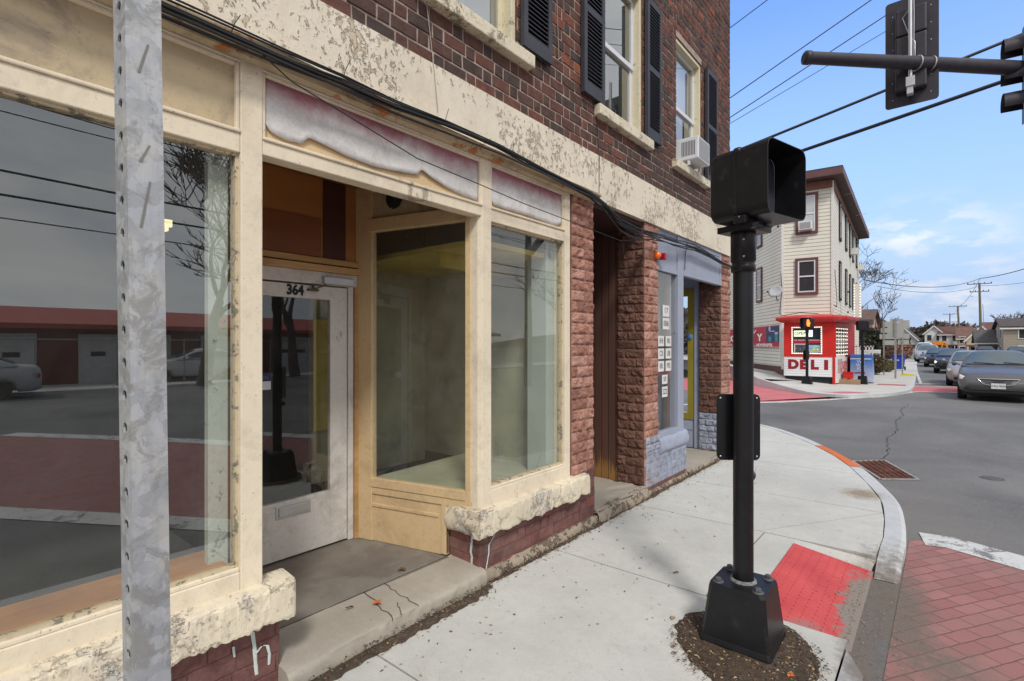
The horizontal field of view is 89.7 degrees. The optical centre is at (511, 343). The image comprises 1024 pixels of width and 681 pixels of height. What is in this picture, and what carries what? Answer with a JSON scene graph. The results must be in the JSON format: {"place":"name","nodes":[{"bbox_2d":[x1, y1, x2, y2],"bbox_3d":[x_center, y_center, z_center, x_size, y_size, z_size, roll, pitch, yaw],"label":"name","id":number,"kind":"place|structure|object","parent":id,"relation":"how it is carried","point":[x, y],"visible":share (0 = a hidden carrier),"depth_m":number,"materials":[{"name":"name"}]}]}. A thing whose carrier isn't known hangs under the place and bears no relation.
{"place":"outdoors","nodes":[
{"label":"outdoors","id":0,"kind":"place"},
{"bbox_2d":[334,426,883,680],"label":"sidewalk","id":1,"kind":"structure","parent":0,"point":[546,646],"depth_m":3.64,"materials":[{"name":"concrete"}]},
{"bbox_2d":[113,0,170,680],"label":"sign post","id":2,"kind":"object","parent":1,"relation":"on","point":[141,306],"visible":1,"depth_m":0.81,"materials":[{"name":"metal"}]},
{"bbox_2d":[307,461,719,680],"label":"leaf litter","id":3,"kind":"object","parent":1,"relation":"on","point":[373,646],"visible":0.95,"depth_m":3.50,"materials":[{"name":"brown plant"}]},
{"bbox_2d":[311,459,719,680],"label":"dirt strip","id":4,"kind":"object","parent":1,"relation":"on","point":[353,663],"visible":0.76,"depth_m":3.07,"materials":[{"name":"soil"}]},
{"bbox_2d":[346,473,755,676],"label":"leaf litter","id":5,"kind":"object","parent":1,"relation":"on","point":[543,575],"visible":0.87,"depth_m":3.44,"materials":[{"name":"brown plant"}]},
{"bbox_2d":[670,611,831,680],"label":"soil","id":6,"kind":"structure","parent":1,"relation":"on","point":[737,669],"depth_m":2.72,"materials":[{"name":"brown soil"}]},
{"bbox_2d":[700,137,805,663],"bbox_3d":[1.343,0.300,2.879,0.479,2.780,0.461,0,0,40],"label":"pedestrian signal","id":7,"kind":"object","parent":6,"relation":"on","point":[758,188],"visible":1,"depth_m":2.88,"materials":[{"name":"black paint"}]},
{"bbox_2d":[771,543,872,654],"bbox_3d":[2.156,1.778,3.641,0.550,0.204,1.350,0,0,40],"label":"tactile pad","id":8,"kind":"object","parent":1,"relation":"on","point":[799,573],"visible":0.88,"depth_m":3.59,"materials":[{"name":"red plastic"}]},
{"bbox_2d":[683,355,914,393],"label":"sidewalk","id":9,"kind":"structure","parent":0,"point":[875,387],"depth_m":21.32,"materials":[{"name":"concrete"}]},
{"bbox_2d":[800,318,813,384],"bbox_3d":[11.979,0.294,20.914,0.419,2.711,0.438,0,0,-42],"label":"pedestrian signal","id":10,"kind":"object","parent":9,"relation":"on","point":[806,323],"visible":0.99,"depth_m":20.88,"materials":[{"name":"black paint"}]},
{"bbox_2d":[775,314,858,383],"bbox_3d":[13.614,0.215,22.824,2.828,2.970,3.313,0,0,40],"label":"deli booth","id":11,"kind":"object","parent":9,"relation":"on","point":[831,336],"visible":0.88,"depth_m":21.93,"materials":[{"name":"red"}]},
{"bbox_2d":[791,326,821,353],"bbox_3d":[12.597,-0.155,22.021,1.160,1.170,0.126,0,0,40],"label":"window frame","id":12,"kind":"structure","parent":11,"relation":"in","point":[816,326],"depth_m":22.22,"materials":[{"name":"beige wood"}]},
{"bbox_2d":[793,328,820,352],"bbox_3d":[12.633,-0.155,22.063,1.060,1.070,0.005,0,0,40],"label":"window glass","id":13,"kind":"structure","parent":11,"relation":"in","point":[816,331],"depth_m":21.92,"materials":[{"name":"glass"}]},
{"bbox_2d":[838,379,860,384],"bbox_3d":[14.202,1.585,21.670,0.760,0.190,0.500,0,0,40],"label":"wooden box","id":14,"kind":"object","parent":9,"relation":"on","point":[850,381],"visible":0.88,"depth_m":21.48,"materials":[{"name":"brown wood"}]},
{"bbox_2d":[843,372,853,378],"bbox_3d":[14.227,1.320,21.779,0.380,0.280,0.340,0,0,40],"label":"red crate","id":15,"kind":"object","parent":14,"relation":"on","point":[848,375],"visible":1,"depth_m":21.67,"materials":[{"name":"red plastic"}]},
{"bbox_2d":[850,354,874,381],"bbox_3d":[15.252,1.045,22.414,0.849,1.170,0.713,0,0,38],"label":"ice chest","id":16,"kind":"object","parent":9,"relation":"on","point":[855,363],"visible":0.73,"depth_m":22.17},
{"bbox_2d":[856,320,868,384],"bbox_3d":[14.692,0.349,21.589,0.437,2.661,0.435,0,0,28],"label":"pedestrian signal","id":17,"kind":"object","parent":9,"relation":"on","point":[862,326],"visible":0.96,"depth_m":21.52,"materials":[{"name":"black paint"}]},
{"bbox_2d":[855,346,873,354],"bbox_3d":[15.781,0.880,23.155,0.800,1.600,0.040,0,0,40],"label":"picket fence","id":18,"kind":"object","parent":9,"relation":"on","point":[865,349],"visible":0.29,"depth_m":23.05,"materials":[{"name":"white wood"}]},
{"bbox_2d":[867,353,887,373],"bbox_3d":[19.846,1.092,28.477,1.498,1.256,1.950,0,0,40],"label":"hedge","id":19,"kind":"object","parent":9,"relation":"on","point":[879,363],"visible":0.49,"depth_m":27.98,"materials":[{"name":"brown plant"}]},
{"bbox_2d":[875,359,893,371],"bbox_3d":[22.658,1.309,31.299,1.239,0.834,2.573,0,0,40],"label":"hedge","id":20,"kind":"object","parent":9,"relation":"on","point":[890,365],"visible":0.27,"depth_m":30.68,"materials":[{"name":"green plant"}]},
{"bbox_2d":[885,345,900,358],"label":"autumn shrubs","id":21,"kind":"object","parent":9,"relation":"on","point":[890,351],"visible":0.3,"depth_m":60.32,"materials":[{"name":"brown plant"}]},
{"bbox_2d":[880,320,909,374],"bbox_3d":[20.659,0.205,27.827,1.300,2.950,0.065,0,0,42],"label":"route sign","id":22,"kind":"object","parent":9,"relation":"on","point":[883,336],"visible":0.7,"depth_m":27.89,"materials":[{"name":"metal"}]},
{"bbox_2d":[887,318,903,378],"bbox_3d":[18.693,0.205,25.106,0.660,2.950,0.080,0,0,42],"label":"road sign","id":23,"kind":"object","parent":9,"relation":"on","point":[895,329],"visible":1,"depth_m":25.09,"materials":[{"name":"metal"}]},
{"bbox_2d":[891,355,905,369],"bbox_3d":[24.759,1.185,32.988,0.680,0.990,0.800,0,0,45],"label":"recycling bin","id":24,"kind":"object","parent":9,"relation":"on","point":[899,361],"visible":0.65,"depth_m":32.71,"materials":[{"name":"plastic"}]},
{"bbox_2d":[730,0,870,97],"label":"overhead wire","id":25,"kind":"object","parent":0,"point":[801,48],"visible":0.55,"depth_m":13.30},
{"bbox_2d":[730,32,883,123],"bbox_3d":[15.171,-11.025,11.497,23.428,12.321,0.016,0,0,15],"label":"overhead wire","id":26,"kind":"object","parent":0,"point":[802,80],"visible":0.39,"depth_m":13.55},
{"bbox_2d":[730,16,884,117],"bbox_3d":[13.708,-10.905,11.836,19.820,11.668,0.026,0,0,16],"label":"overhead wire","id":27,"kind":"object","parent":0,"point":[806,67],"visible":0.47,"depth_m":13.54,"materials":[{"name":"black metal"}]},
{"bbox_2d":[683,349,1023,680],"bbox_3d":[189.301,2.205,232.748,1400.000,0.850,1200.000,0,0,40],"label":"ground","id":28,"kind":"structure","parent":0,"point":[947,449],"depth_m":8.30,"materials":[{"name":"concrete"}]},
{"bbox_2d":[0,0,730,680],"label":"corner building","id":29,"kind":"structure","parent":28,"relation":"on","point":[386,360],"depth_m":3.96,"materials":[{"name":"beige paint"}]},
{"bbox_2d":[262,276,353,565],"bbox_3d":[-1.572,0.513,3.740,0.090,2.045,0.920,0,0,40],"label":"door","id":30,"kind":"structure","parent":29,"relation":"in","point":[300,524],"depth_m":3.94,"materials":[{"name":"white wood"}]},
{"bbox_2d":[161,6,699,250],"bbox_3d":[0.280,-1.272,4.082,0.056,0.229,9.647,0,0,39],"label":"cable","id":31,"kind":"object","parent":29,"relation":"attached to","point":[380,101],"visible":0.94,"depth_m":2.68,"materials":[{"name":"black rubber"}]},
{"bbox_2d":[426,1,437,110],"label":"hanging wire","id":32,"kind":"object","parent":29,"relation":"hanging from","point":[432,55],"visible":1,"depth_m":3.26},
{"bbox_2d":[167,0,713,256],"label":"cable","id":33,"kind":"object","parent":29,"relation":"attached to","point":[221,23],"visible":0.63,"depth_m":2.38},
{"bbox_2d":[161,7,719,262],"bbox_3d":[0.286,-1.245,4.077,0.059,0.253,9.647,0,0,39],"label":"cable","id":34,"kind":"object","parent":29,"relation":"attached to","point":[400,114],"visible":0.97,"depth_m":2.76,"materials":[{"name":"black rubber"}]},
{"bbox_2d":[161,16,728,266],"bbox_3d":[0.277,-1.230,4.085,0.058,0.298,9.648,0,0,39],"label":"cable","id":35,"kind":"object","parent":29,"relation":"attached to","point":[170,20],"visible":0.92,"depth_m":2.44,"materials":[{"name":"black rubber"}]},
{"bbox_2d":[161,8,730,268],"bbox_3d":[0.286,-1.258,4.077,0.061,0.225,9.647,0,0,39],"label":"cable","id":36,"kind":"object","parent":29,"relation":"attached to","point":[266,55],"visible":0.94,"depth_m":2.71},
{"bbox_2d":[161,13,730,266],"bbox_3d":[0.285,-1.223,4.077,0.057,0.314,9.647,0,0,39],"label":"cable","id":37,"kind":"object","parent":29,"relation":"attached to","point":[213,36],"visible":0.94,"depth_m":2.80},
{"bbox_3d":[0.008,-1.418,3.731,0.019,0.097,0.044,0,0,40],"label":"cable tie","id":38,"kind":"object","parent":37,"relation":"attached to","visible":0},
{"bbox_2d":[161,0,714,257],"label":"cable","id":39,"kind":"object","parent":38,"relation":"attached to","point":[336,78],"visible":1,"depth_m":2.31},
{"bbox_2d":[161,2,728,265],"bbox_3d":[0.295,-1.274,4.069,0.060,0.219,9.648,0,0,39],"label":"cable","id":40,"kind":"object","parent":38,"relation":"attached to","point":[281,57],"visible":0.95,"depth_m":2.75,"materials":[{"name":"black rubber"}]},
{"bbox_2d":[169,10,730,265],"bbox_3d":[0.289,-1.278,4.074,0.065,0.218,9.647,0,0,39],"label":"cable","id":41,"kind":"object","parent":29,"relation":"attached to","point":[355,84],"visible":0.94,"depth_m":2.99,"materials":[{"name":"black rubber"}]},
{"bbox_2d":[175,0,728,264],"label":"cable","id":42,"kind":"object","parent":29,"relation":"attached to","point":[237,27],"visible":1,"depth_m":2.71,"materials":[{"name":"black rubber"}]},
{"bbox_2d":[262,55,660,240],"bbox_3d":[-0.348,-1.201,3.344,0.006,0.384,7.110,0,0,40],"label":"thin cable","id":43,"kind":"object","parent":29,"relation":"attached to","point":[423,160],"visible":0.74,"depth_m":3.04,"materials":[{"name":"black rubber"}]},
{"bbox_2d":[421,0,534,70],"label":"window","id":44,"kind":"structure","parent":29,"relation":"in","point":[492,22],"depth_m":3.79,"materials":[{"name":"paint"}]},
{"bbox_2d":[349,83,729,264],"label":"cable","id":45,"kind":"object","parent":29,"relation":"attached to","point":[436,119],"visible":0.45,"depth_m":3.01,"materials":[{"name":"black rubber"}]},
{"bbox_2d":[594,0,653,150],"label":"window","id":46,"kind":"structure","parent":29,"relation":"in","point":[621,111],"depth_m":5.66,"materials":[{"name":"paint"}]},
{"bbox_2d":[654,251,666,259],"bbox_3d":[1.682,-1.010,5.898,0.117,0.096,0.186,0,0,40],"label":"alarm beacon","id":47,"kind":"object","parent":29,"relation":"attached to","point":[659,255],"visible":0.94,"depth_m":5.87,"materials":[{"name":"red plastic"}]},
{"bbox_2d":[658,348,663,358],"bbox_3d":[1.773,0.115,6.119,0.003,0.125,0.170,0,0,40],"label":"paper notice","id":48,"kind":"object","parent":29,"relation":"attached to","point":[660,353],"visible":1,"depth_m":6.12,"materials":[{"name":"white paper"}]},
{"bbox_2d":[658,361,663,371],"bbox_3d":[1.773,0.265,6.119,0.003,0.125,0.170,0,0,40],"label":"paper notice","id":49,"kind":"object","parent":29,"relation":"attached to","point":[660,366],"visible":1,"depth_m":6.10,"materials":[{"name":"white paper"}]},
{"bbox_2d":[662,305,668,316],"bbox_3d":[1.862,-0.400,6.227,0.003,0.135,0.200,0,0,40],"label":"paper notice","id":50,"kind":"object","parent":29,"relation":"attached to","point":[665,310],"visible":1,"depth_m":6.22,"materials":[{"name":"white paper"}]},
{"bbox_2d":[662,318,668,328],"bbox_3d":[1.862,-0.245,6.227,0.003,0.135,0.200,0,0,40],"label":"paper notice","id":51,"kind":"object","parent":29,"relation":"attached to","point":[665,323],"visible":1,"depth_m":6.22,"materials":[{"name":"white paper"}]},
{"bbox_2d":[672,38,709,188],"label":"window","id":52,"kind":"structure","parent":29,"relation":"in","point":[687,82],"depth_m":7.00,"materials":[{"name":"paint"}]},
{"bbox_2d":[676,135,709,172],"bbox_3d":[2.323,-2.425,6.642,0.313,0.340,0.423,0,0,40],"label":"air conditioner","id":53,"kind":"object","parent":29,"relation":"attached to","point":[693,152],"visible":0.88,"depth_m":6.50,"materials":[{"name":"white plastic"}]},
{"bbox_2d":[683,411,819,445],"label":"kerb","id":54,"kind":"structure","parent":28,"relation":"on","point":[800,437],"depth_m":9.46,"materials":[{"name":"concrete"}]},
{"bbox_2d":[683,317,910,358],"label":"wooded ridge","id":55,"kind":"structure","parent":28,"relation":"on","point":[685,333],"depth_m":99.65,"materials":[{"name":"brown plant"}]},
{"bbox_2d":[683,356,916,397],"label":"kerb","id":56,"kind":"structure","parent":28,"relation":"on","point":[758,381],"depth_m":19.11,"materials":[{"name":"concrete"}]},
{"bbox_2d":[730,165,870,375],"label":"deli house","id":57,"kind":"structure","parent":28,"relation":"on","point":[808,265],"depth_m":24.04,"materials":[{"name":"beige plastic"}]},
{"bbox_2d":[730,324,780,360],"bbox_3d":[13.375,-0.080,29.472,0.088,1.720,10.768,0,0,8],"label":"banner","id":58,"kind":"object","parent":57,"relation":"attached to","point":[767,336],"visible":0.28,"depth_m":25.85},
{"bbox_2d":[756,235,761,248],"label":"window","id":59,"kind":"structure","parent":57,"relation":"in","point":[759,237],"depth_m":27.27,"materials":[{"name":"white glass"}]},
{"bbox_2d":[756,267,761,302],"bbox_3d":[13.077,-3.120,27.277,0.070,1.820,0.840,0,0,8],"label":"window","id":60,"kind":"structure","parent":57,"relation":"in","point":[759,270],"depth_m":27.26,"materials":[{"name":"white glass"}]},
{"bbox_2d":[766,285,781,300],"bbox_3d":[12.249,-2.387,24.013,1.078,0.713,0.552,0,0,-23],"label":"satellite dish","id":61,"kind":"object","parent":57,"relation":"attached to","point":[776,290],"visible":1,"depth_m":24.08,"materials":[{"name":"white metal"}]},
{"bbox_2d":[799,221,812,230],"bbox_3d":[13.332,-5.360,23.380,0.520,0.360,0.335,0,0,40],"label":"air conditioner","id":62,"kind":"object","parent":57,"relation":"attached to","point":[805,225],"visible":1,"depth_m":23.27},
{"bbox_2d":[795,192,817,234],"bbox_3d":[13.454,-5.955,23.516,0.900,1.850,0.070,0,0,34],"label":"window","id":63,"kind":"structure","parent":57,"relation":"in","point":[811,198],"depth_m":23.43,"materials":[{"name":"white glass"}]},
{"bbox_2d":[795,257,817,294],"bbox_3d":[13.454,-3.095,23.516,0.920,1.670,0.070,0,0,34],"label":"window","id":64,"kind":"structure","parent":57,"relation":"in","point":[806,269],"depth_m":23.53,"materials":[{"name":"white plastic"}]},
{"bbox_2d":[839,200,841,241],"bbox_3d":[16.261,-6.070,25.486,0.070,1.920,0.820,0,0,37],"label":"window","id":65,"kind":"structure","parent":57,"relation":"in","point":[840,204],"depth_m":25.20,"materials":[{"name":"grey glass"}]},
{"bbox_2d":[839,261,841,300],"bbox_3d":[16.261,-3.120,25.486,0.070,1.920,0.820,0,0,37],"label":"window","id":66,"kind":"structure","parent":57,"relation":"in","point":[840,263],"depth_m":25.20,"materials":[{"name":"white plastic"}]},
{"bbox_2d":[845,214,847,251],"bbox_3d":[18.318,-6.070,28.196,0.070,1.920,0.820,0,0,37],"label":"window","id":67,"kind":"structure","parent":57,"relation":"in","point":[846,217],"depth_m":27.89,"materials":[{"name":"white plastic"}]},
{"bbox_2d":[845,269,847,304],"bbox_3d":[18.318,-3.120,28.196,0.070,1.920,0.820,0,0,37],"label":"window","id":68,"kind":"structure","parent":57,"relation":"in","point":[846,271],"depth_m":27.89,"materials":[{"name":"white plastic"}]},
{"bbox_2d":[849,223,851,257],"bbox_3d":[19.891,-6.070,30.269,0.070,1.920,0.820,0,0,37],"label":"window","id":69,"kind":"structure","parent":57,"relation":"in","point":[850,256],"depth_m":29.99,"materials":[{"name":"grey glass"}]},
{"bbox_2d":[849,274,851,307],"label":"window","id":70,"kind":"structure","parent":57,"relation":"in","point":[850,306],"depth_m":30.02,"materials":[{"name":"white plastic"}]},
{"bbox_2d":[847,284,873,324],"bbox_3d":[16.993,-1.940,25.137,1.060,2.000,0.700,0,0,40],"label":"blade sign","id":71,"kind":"object","parent":57,"relation":"attached to","point":[857,300],"visible":0.94,"depth_m":25.12,"materials":[{"name":"beige"}]},
{"bbox_2d":[683,378,956,401],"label":"red crosswalk","id":72,"kind":"structure","parent":28,"relation":"on","point":[765,394],"depth_m":18.86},
{"bbox_2d":[683,370,956,404],"bbox_3d":[32.060,1.772,35.043,15.595,0.001,74.104,0,0,44],"label":"road line","id":73,"kind":"object","parent":28,"relation":"on","point":[919,379],"visible":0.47,"depth_m":16.75,"materials":[{"name":"white paint"}]},
{"bbox_2d":[683,307,978,341],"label":"wooded ridge","id":74,"kind":"structure","parent":28,"relation":"on","point":[919,331],"depth_m":241.54,"materials":[{"name":"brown plant"}]},
{"bbox_2d":[815,445,861,467],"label":"painted kerb","id":75,"kind":"structure","parent":28,"relation":"on","point":[847,461],"depth_m":7.67,"materials":[{"name":"orange paint"}]},
{"bbox_2d":[837,649,862,680],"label":"kerb","id":76,"kind":"structure","parent":28,"relation":"on","point":[849,670],"depth_m":2.69,"materials":[{"name":"concrete"}]},
{"bbox_2d":[859,309,882,345],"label":"house","id":77,"kind":"structure","parent":28,"relation":"on","point":[873,314],"depth_m":53.75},
{"bbox_2d":[859,326,887,357],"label":"evergreen","id":78,"kind":"object","parent":28,"relation":"on","point":[872,332],"visible":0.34,"depth_m":46.76,"materials":[{"name":"green plant"}]},
{"bbox_2d":[850,466,905,583],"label":"kerb","id":79,"kind":"structure","parent":28,"relation":"on","point":[891,559],"depth_m":4.50,"materials":[{"name":"concrete"}]},
{"bbox_2d":[807,563,953,678],"bbox_3d":[2.682,1.733,3.765,0.831,0.067,3.830,0,0,40],"label":"grit","id":80,"kind":"object","parent":28,"relation":"on","point":[868,617],"visible":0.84,"depth_m":3.34,"materials":[{"name":"gravel"}]},
{"bbox_2d":[862,289,901,347],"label":"bare tree","id":81,"kind":"object","parent":28,"relation":"on","point":[880,306],"visible":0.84,"depth_m":53.75,"materials":[{"name":"grey plant"}]},
{"bbox_2d":[851,460,919,479],"bbox_3d":[5.242,1.770,7.300,0.514,0.016,1.329,0,0,18],"label":"drain grate","id":82,"kind":"object","parent":28,"relation":"on","point":[883,469],"visible":0.94,"depth_m":7.19,"materials":[{"name":"metal"}]},
{"bbox_2d":[859,244,916,307],"bbox_3d":[26.415,-2.892,39.762,7.303,9.253,6.993,0,0,17],"label":"bare tree","id":83,"kind":"object","parent":28,"relation":"on","point":[875,272],"visible":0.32,"depth_m":38.84,"materials":[{"name":"grey plant"}]},
{"bbox_2d":[891,343,912,358],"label":"autumn shrubs","id":84,"kind":"object","parent":28,"relation":"on","point":[907,351],"visible":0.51,"depth_m":65.80,"materials":[{"name":"brown plant"}]},
{"bbox_2d":[801,50,1023,75],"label":"signal mast","id":85,"kind":"object","parent":28,"relation":"on","point":[950,64],"visible":0.93,"depth_m":7.05,"materials":[{"name":"metal"}]},
{"bbox_2d":[885,0,938,109],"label":"traffic signal","id":86,"kind":"object","parent":85,"relation":"attached to","point":[911,27],"visible":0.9,"depth_m":7.17,"materials":[{"name":"metal"}]},
{"bbox_2d":[1000,27,1023,124],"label":"traffic signal","id":87,"kind":"object","parent":85,"relation":"attached to","point":[1012,47],"visible":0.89,"depth_m":7.36,"materials":[{"name":"black metal"}]},
{"bbox_2d":[904,329,922,355],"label":"house","id":88,"kind":"structure","parent":28,"relation":"on","point":[915,340],"depth_m":117.31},
{"bbox_2d":[914,342,932,359],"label":"van","id":89,"kind":"object","parent":28,"relation":"on","point":[922,343],"visible":0.15,"depth_m":66.26,"materials":[{"name":"white paint"}]},
{"bbox_2d":[913,345,938,361],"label":"parked car","id":90,"kind":"object","parent":28,"relation":"on","point":[919,355],"visible":0.61,"depth_m":49.47,"materials":[{"name":"paint"}]},
{"bbox_2d":[922,326,941,342],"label":"house","id":91,"kind":"structure","parent":28,"relation":"on","point":[931,335],"depth_m":114.65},
{"bbox_2d":[922,348,949,366],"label":"parked car","id":92,"kind":"object","parent":28,"relation":"on","point":[929,359],"visible":0.46,"depth_m":40.18,"materials":[{"name":"black paint"}]},
{"bbox_2d":[932,342,947,347],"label":"school bus","id":93,"kind":"object","parent":28,"relation":"on","point":[941,344],"visible":0.18,"depth_m":83.86,"materials":[{"name":"paint"}]},
{"bbox_2d":[931,348,965,372],"bbox_3d":[27.605,1.031,32.192,2.180,1.499,4.850,0,0,41],"label":"parked car","id":94,"kind":"object","parent":28,"relation":"on","point":[939,363],"visible":0.49,"depth_m":31.52,"materials":[{"name":"black paint"}]},
{"bbox_2d":[883,540,1023,680],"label":"brick crosswalk","id":95,"kind":"structure","parent":28,"relation":"on","point":[978,635],"depth_m":3.31,"materials":[{"name":"red brick"}]},
{"bbox_2d":[937,326,972,348],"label":"house","id":96,"kind":"structure","parent":28,"relation":"on","point":[947,334],"depth_m":112.45,"materials":[{"name":"white wood"}]},
{"bbox_2d":[942,350,976,384],"bbox_3d":[20.445,1.031,22.800,2.180,1.499,4.850,0,0,41],"label":"parked car","id":97,"kind":"object","parent":28,"relation":"on","point":[958,357],"visible":0.41,"depth_m":22.07,"materials":[{"name":"paint"}]},
{"bbox_2d":[919,532,1023,569],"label":"road line","id":98,"kind":"object","parent":28,"relation":"on","point":[991,553],"visible":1,"depth_m":4.44,"materials":[{"name":"white paint"}]},
{"bbox_2d":[967,282,991,329],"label":"utility pole","id":99,"kind":"object","parent":28,"relation":"on","point":[979,291],"visible":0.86,"depth_m":76.19,"materials":[{"name":"brown wood"}]},
{"bbox_2d":[971,329,998,349],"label":"house","id":100,"kind":"structure","parent":28,"relation":"on","point":[987,337],"depth_m":69.66,"materials":[{"name":"grey"}]},
{"bbox_2d":[951,350,1023,397],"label":"parked car","id":101,"kind":"object","parent":28,"relation":"on","point":[992,372],"visible":1,"depth_m":16.21,"materials":[{"name":"grey paint"}]},
{"bbox_2d":[979,476,1004,480],"bbox_3d":[6.352,1.777,6.815,0.260,0.006,0.260,0,0,40],"label":"manhole cover","id":102,"kind":"object","parent":28,"relation":"on","point":[992,478],"visible":1,"depth_m":6.79,"materials":[{"name":"metal"}]},
{"bbox_2d":[990,310,1023,319],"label":"bare tree","id":103,"kind":"object","parent":28,"relation":"on","point":[991,315],"visible":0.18,"depth_m":92.73,"materials":[{"name":"grey plant"}]},
{"bbox_2d":[991,318,1023,349],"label":"house","id":104,"kind":"structure","parent":28,"relation":"on","point":[1009,332],"depth_m":62.26,"materials":[{"name":"beige wood"}]},
{"bbox_2d":[1018,327,1023,338],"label":"window","id":105,"kind":"structure","parent":104,"relation":"in","point":[1020,331],"depth_m":61.36,"materials":[{"name":"white glass"}]},
{"bbox_2d":[1007,346,1023,352],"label":"parked car","id":106,"kind":"object","parent":28,"relation":"on","point":[1017,348],"visible":0.2,"depth_m":52.33,"materials":[{"name":"blue paint"}]},
{"bbox_2d":[683,0,1023,327],"label":"sky","id":107,"kind":"structure","parent":0,"point":[939,189],"materials":[{"name":"blue"}]},
{"bbox_2d":[746,33,1021,145],"bbox_3d":[10.488,-5.836,7.607,17.822,5.371,0.052,0,0,24],"label":"overhead wire","id":108,"kind":"object","parent":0,"point":[874,94],"visible":0.34,"depth_m":9.48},
{"bbox_2d":[801,80,999,151],"bbox_3d":[8.877,-4.420,7.194,15.924,2.395,0.064,0,0,41],"label":"overhead wire","id":109,"kind":"object","parent":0,"point":[976,90],"visible":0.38,"depth_m":8.93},
{"bbox_2d":[955,327,977,348],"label":"house","id":110,"kind":"structure","parent":0,"point":[962,334],"depth_m":102.81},
{"bbox_2d":[962,326,986,349],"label":"house","id":111,"kind":"structure","parent":0,"point":[969,345],"depth_m":84.06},
{"bbox_2d":[976,346,993,349],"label":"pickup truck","id":112,"kind":"object","parent":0,"point":[985,348],"visible":0.13,"depth_m":63.19,"materials":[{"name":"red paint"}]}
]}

